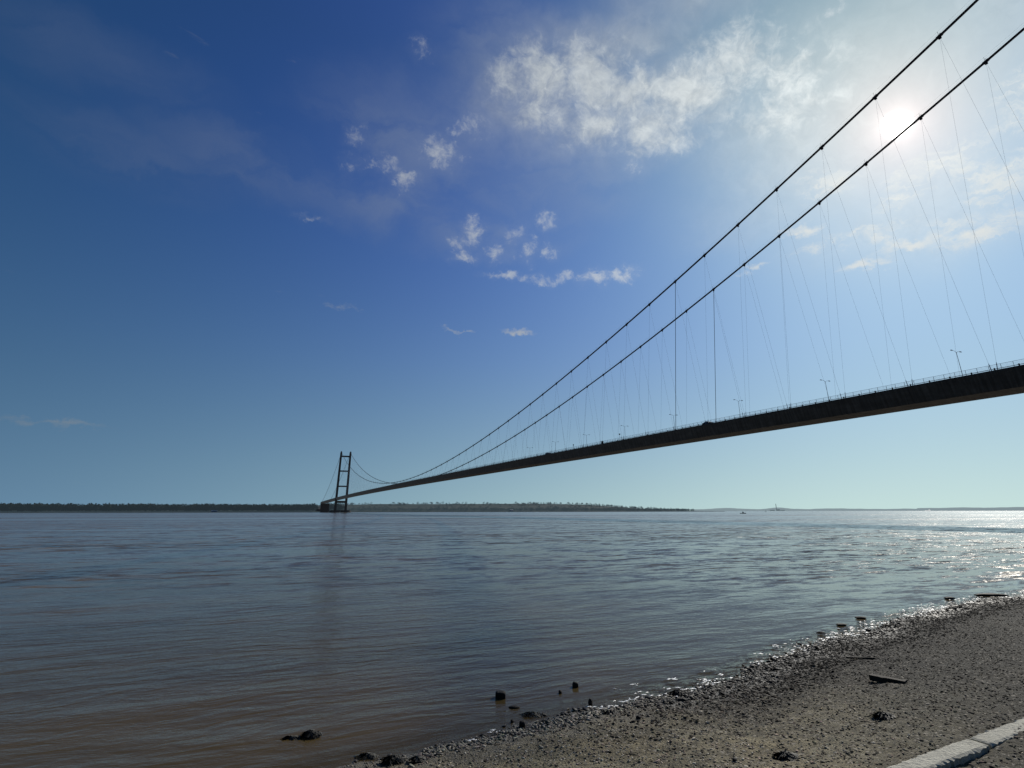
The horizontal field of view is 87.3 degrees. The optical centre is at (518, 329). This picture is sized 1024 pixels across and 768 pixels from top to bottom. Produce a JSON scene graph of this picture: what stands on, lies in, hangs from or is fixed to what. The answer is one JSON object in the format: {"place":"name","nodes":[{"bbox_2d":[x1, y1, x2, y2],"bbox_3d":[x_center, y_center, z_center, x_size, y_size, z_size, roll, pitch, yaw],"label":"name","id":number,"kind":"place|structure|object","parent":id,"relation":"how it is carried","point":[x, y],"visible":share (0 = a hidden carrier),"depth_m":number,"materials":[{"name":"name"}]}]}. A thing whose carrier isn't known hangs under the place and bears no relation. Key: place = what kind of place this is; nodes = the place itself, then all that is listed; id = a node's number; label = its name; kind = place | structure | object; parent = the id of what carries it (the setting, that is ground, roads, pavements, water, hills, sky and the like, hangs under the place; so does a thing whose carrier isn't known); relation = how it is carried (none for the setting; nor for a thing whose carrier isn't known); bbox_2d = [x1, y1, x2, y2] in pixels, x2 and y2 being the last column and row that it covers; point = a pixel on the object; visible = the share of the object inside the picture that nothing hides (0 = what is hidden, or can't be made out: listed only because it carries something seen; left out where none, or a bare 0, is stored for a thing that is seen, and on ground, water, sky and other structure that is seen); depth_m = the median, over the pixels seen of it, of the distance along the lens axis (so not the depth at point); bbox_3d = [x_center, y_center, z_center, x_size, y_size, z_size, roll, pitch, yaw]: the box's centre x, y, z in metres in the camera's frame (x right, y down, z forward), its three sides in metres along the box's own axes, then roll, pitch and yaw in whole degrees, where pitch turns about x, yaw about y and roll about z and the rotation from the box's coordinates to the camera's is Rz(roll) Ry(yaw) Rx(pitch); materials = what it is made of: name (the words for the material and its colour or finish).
{"place":"outdoors","nodes":[
{"label":"outdoors","id":0,"kind":"place"},
{"bbox_2d":[0,504,721,512],"bbox_3d":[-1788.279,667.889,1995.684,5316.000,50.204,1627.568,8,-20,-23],"label":"bank","id":1,"kind":"structure","parent":0,"point":[504,506],"depth_m":1991.80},
{"bbox_2d":[0,503,343,511],"bbox_3d":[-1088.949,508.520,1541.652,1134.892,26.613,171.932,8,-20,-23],"label":"woodland","id":2,"kind":"object","parent":1,"relation":"on","point":[17,507],"visible":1,"depth_m":1514.24,"materials":[{"name":"green plant"}]},
{"bbox_2d":[311,501,693,510],"bbox_3d":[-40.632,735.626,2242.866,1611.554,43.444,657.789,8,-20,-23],"label":"hill scrub","id":3,"kind":"object","parent":1,"relation":"on","point":[532,503],"visible":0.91,"depth_m":2048.53,"materials":[{"name":"green plant"}]},
{"bbox_2d":[0,511,1023,767],"bbox_3d":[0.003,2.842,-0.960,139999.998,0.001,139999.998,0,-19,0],"label":"river","id":4,"kind":"structure","parent":0,"point":[190,639],"depth_m":16.85,"materials":[{"name":"liquid"}]},
{"bbox_2d":[282,735,300,740],"bbox_3d":[-3.183,5.692,7.479,0.309,0.067,0.227,0,-19,0],"label":"seaweed clump","id":5,"kind":"object","parent":4,"relation":"in","point":[292,737],"visible":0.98,"depth_m":7.47,"materials":[{"name":"black plant"}]},
{"bbox_2d":[298,729,322,740],"bbox_3d":[-2.918,5.687,7.549,0.364,0.107,0.308,0,-19,0],"label":"seaweed clump","id":6,"kind":"object","parent":4,"relation":"in","point":[311,734],"visible":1,"depth_m":7.50,"materials":[{"name":"black plant"}]},
{"bbox_2d":[356,752,378,759],"bbox_3d":[-1.954,5.481,6.900,0.378,0.074,0.217,0,-19,0],"label":"seaweed clump","id":7,"kind":"object","parent":4,"relation":"in","point":[369,755],"visible":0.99,"depth_m":6.88,"materials":[{"name":"black plant"}]},
{"bbox_2d":[495,690,505,698],"bbox_3d":[-0.304,6.212,9.111,0.176,0.130,0.155,0,-19,0],"label":"stone block","id":8,"kind":"object","parent":4,"relation":"in","point":[500,694],"depth_m":9.05,"materials":[{"name":"grey stone"}]},
{"bbox_2d":[508,705,519,708],"bbox_3d":[-0.066,6.076,8.628,0.187,0.053,0.092,0,-19,0],"label":"rock","id":9,"kind":"object","parent":4,"relation":"on","point":[514,707],"visible":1,"depth_m":8.61,"materials":[{"name":"black stone"}]},
{"bbox_2d":[521,711,543,717],"bbox_3d":[0.234,5.961,8.310,0.388,0.083,0.311,8,-20,-24],"label":"seaweed clump","id":10,"kind":"object","parent":4,"relation":"in","point":[534,713],"visible":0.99,"depth_m":8.28,"materials":[{"name":"black plant"}]},
{"bbox_2d":[572,681,578,687],"bbox_3d":[1.027,6.406,9.667,0.114,0.114,0.112,0,-19,0],"label":"rock","id":11,"kind":"object","parent":4,"relation":"on","point":[574,684],"visible":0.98,"depth_m":9.63,"materials":[{"name":"black stone"}]},
{"bbox_2d":[316,0,1023,512],"bbox_3d":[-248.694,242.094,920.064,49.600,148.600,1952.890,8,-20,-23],"label":"suspension bridge","id":12,"kind":"structure","parent":4,"relation":"on","point":[998,382],"depth_m":173.78,"materials":[{"name":"metal"}]},
{"bbox_2d":[469,593,1022,740],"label":"foam","id":13,"kind":"object","parent":4,"relation":"on","point":[932,609],"visible":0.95,"depth_m":11.87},
{"bbox_2d":[974,593,1007,595],"bbox_3d":[17.514,9.830,19.886,1.232,0.118,0.275,-2,-19,5],"label":"plank","id":14,"kind":"object","parent":4,"relation":"in","point":[988,594],"visible":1,"depth_m":19.82,"materials":[{"name":"brown wood"}]},
{"bbox_2d":[0,0,1023,510],"label":"sky","id":15,"kind":"structure","parent":0,"point":[246,246],"materials":[{"name":"blue"}]},
{"bbox_2d":[336,597,1023,767],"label":"foreshore","id":16,"kind":"structure","parent":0,"point":[1007,751],"depth_m":7.28,"materials":[{"name":"gravel"}]},
{"bbox_2d":[379,754,408,766],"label":"seaweed clump","id":17,"kind":"object","parent":16,"relation":"on","point":[391,760],"visible":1,"depth_m":6.62,"materials":[{"name":"black plant"}]},
{"bbox_2d":[406,755,425,764],"bbox_3d":[-1.264,5.324,6.651,0.250,0.081,0.227,0,-19,0],"label":"seaweed clump","id":18,"kind":"object","parent":16,"relation":"on","point":[416,758],"visible":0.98,"depth_m":6.62,"materials":[{"name":"black plant"}]},
{"bbox_2d":[600,710,619,714],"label":"seaweed clump","id":19,"kind":"object","parent":16,"relation":"on","point":[612,712],"visible":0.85,"depth_m":8.20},
{"bbox_2d":[771,751,798,760],"bbox_3d":[3.034,4.846,6.097,0.365,0.095,0.292,0,-19,0],"label":"seaweed clump","id":20,"kind":"object","parent":16,"relation":"on","point":[785,755],"visible":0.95,"depth_m":6.07,"materials":[{"name":"black plant"}]},
{"bbox_2d":[845,656,877,658],"bbox_3d":[7.157,6.622,10.821,1.011,0.040,0.075,-3,-17,8],"label":"driftwood plank","id":21,"kind":"object","parent":16,"relation":"on","point":[861,657],"visible":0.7,"depth_m":10.83,"materials":[{"name":"brown wood"}]},
{"bbox_2d":[870,711,895,720],"bbox_3d":[4.821,5.084,7.064,0.323,0.103,0.313,0,-19,0],"label":"seaweed clump","id":22,"kind":"object","parent":16,"relation":"on","point":[882,715],"visible":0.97,"depth_m":7.04,"materials":[{"name":"black plant"}]},
{"bbox_2d":[869,674,906,683],"bbox_3d":[6.130,5.809,8.896,0.139,0.090,0.517,14,-23,-41],"label":"driftwood plank","id":23,"kind":"object","parent":16,"relation":"on","point":[878,678],"visible":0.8,"depth_m":8.90,"materials":[{"name":"wood"}]},
{"bbox_2d":[887,739,989,767],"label":"concrete edging","id":24,"kind":"object","parent":16,"relation":"on","point":[957,753],"visible":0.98,"depth_m":5.54,"materials":[{"name":"grey concrete"}]},
{"bbox_2d":[969,718,1023,747],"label":"concrete edging","id":25,"kind":"object","parent":16,"relation":"on","point":[996,736],"visible":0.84,"depth_m":6.02,"materials":[{"name":"grey concrete"}]},
{"bbox_2d":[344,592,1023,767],"bbox_3d":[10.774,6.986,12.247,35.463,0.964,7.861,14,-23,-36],"label":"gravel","id":26,"kind":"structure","parent":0,"point":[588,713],"depth_m":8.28,"materials":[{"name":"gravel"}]},
{"bbox_2d":[519,720,524,727],"bbox_3d":[0.057,5.806,7.876,0.094,0.112,0.082,0,-19,0],"label":"rock","id":27,"kind":"object","parent":26,"relation":"on","point":[522,723],"visible":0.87,"depth_m":7.85,"materials":[{"name":"black stone"}]},
{"bbox_2d":[669,689,687,695],"bbox_3d":[2.761,6.231,9.219,0.393,0.088,0.313,0,-19,0],"label":"seaweed clump","id":28,"kind":"object","parent":26,"relation":"on","point":[678,692],"visible":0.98,"depth_m":9.17,"materials":[{"name":"black plant"}]},
{"bbox_2d":[694,507,1023,510],"bbox_3d":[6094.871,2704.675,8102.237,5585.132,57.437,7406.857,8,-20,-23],"label":"coast","id":29,"kind":"structure","parent":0,"point":[923,509],"depth_m":7821.63}
]}

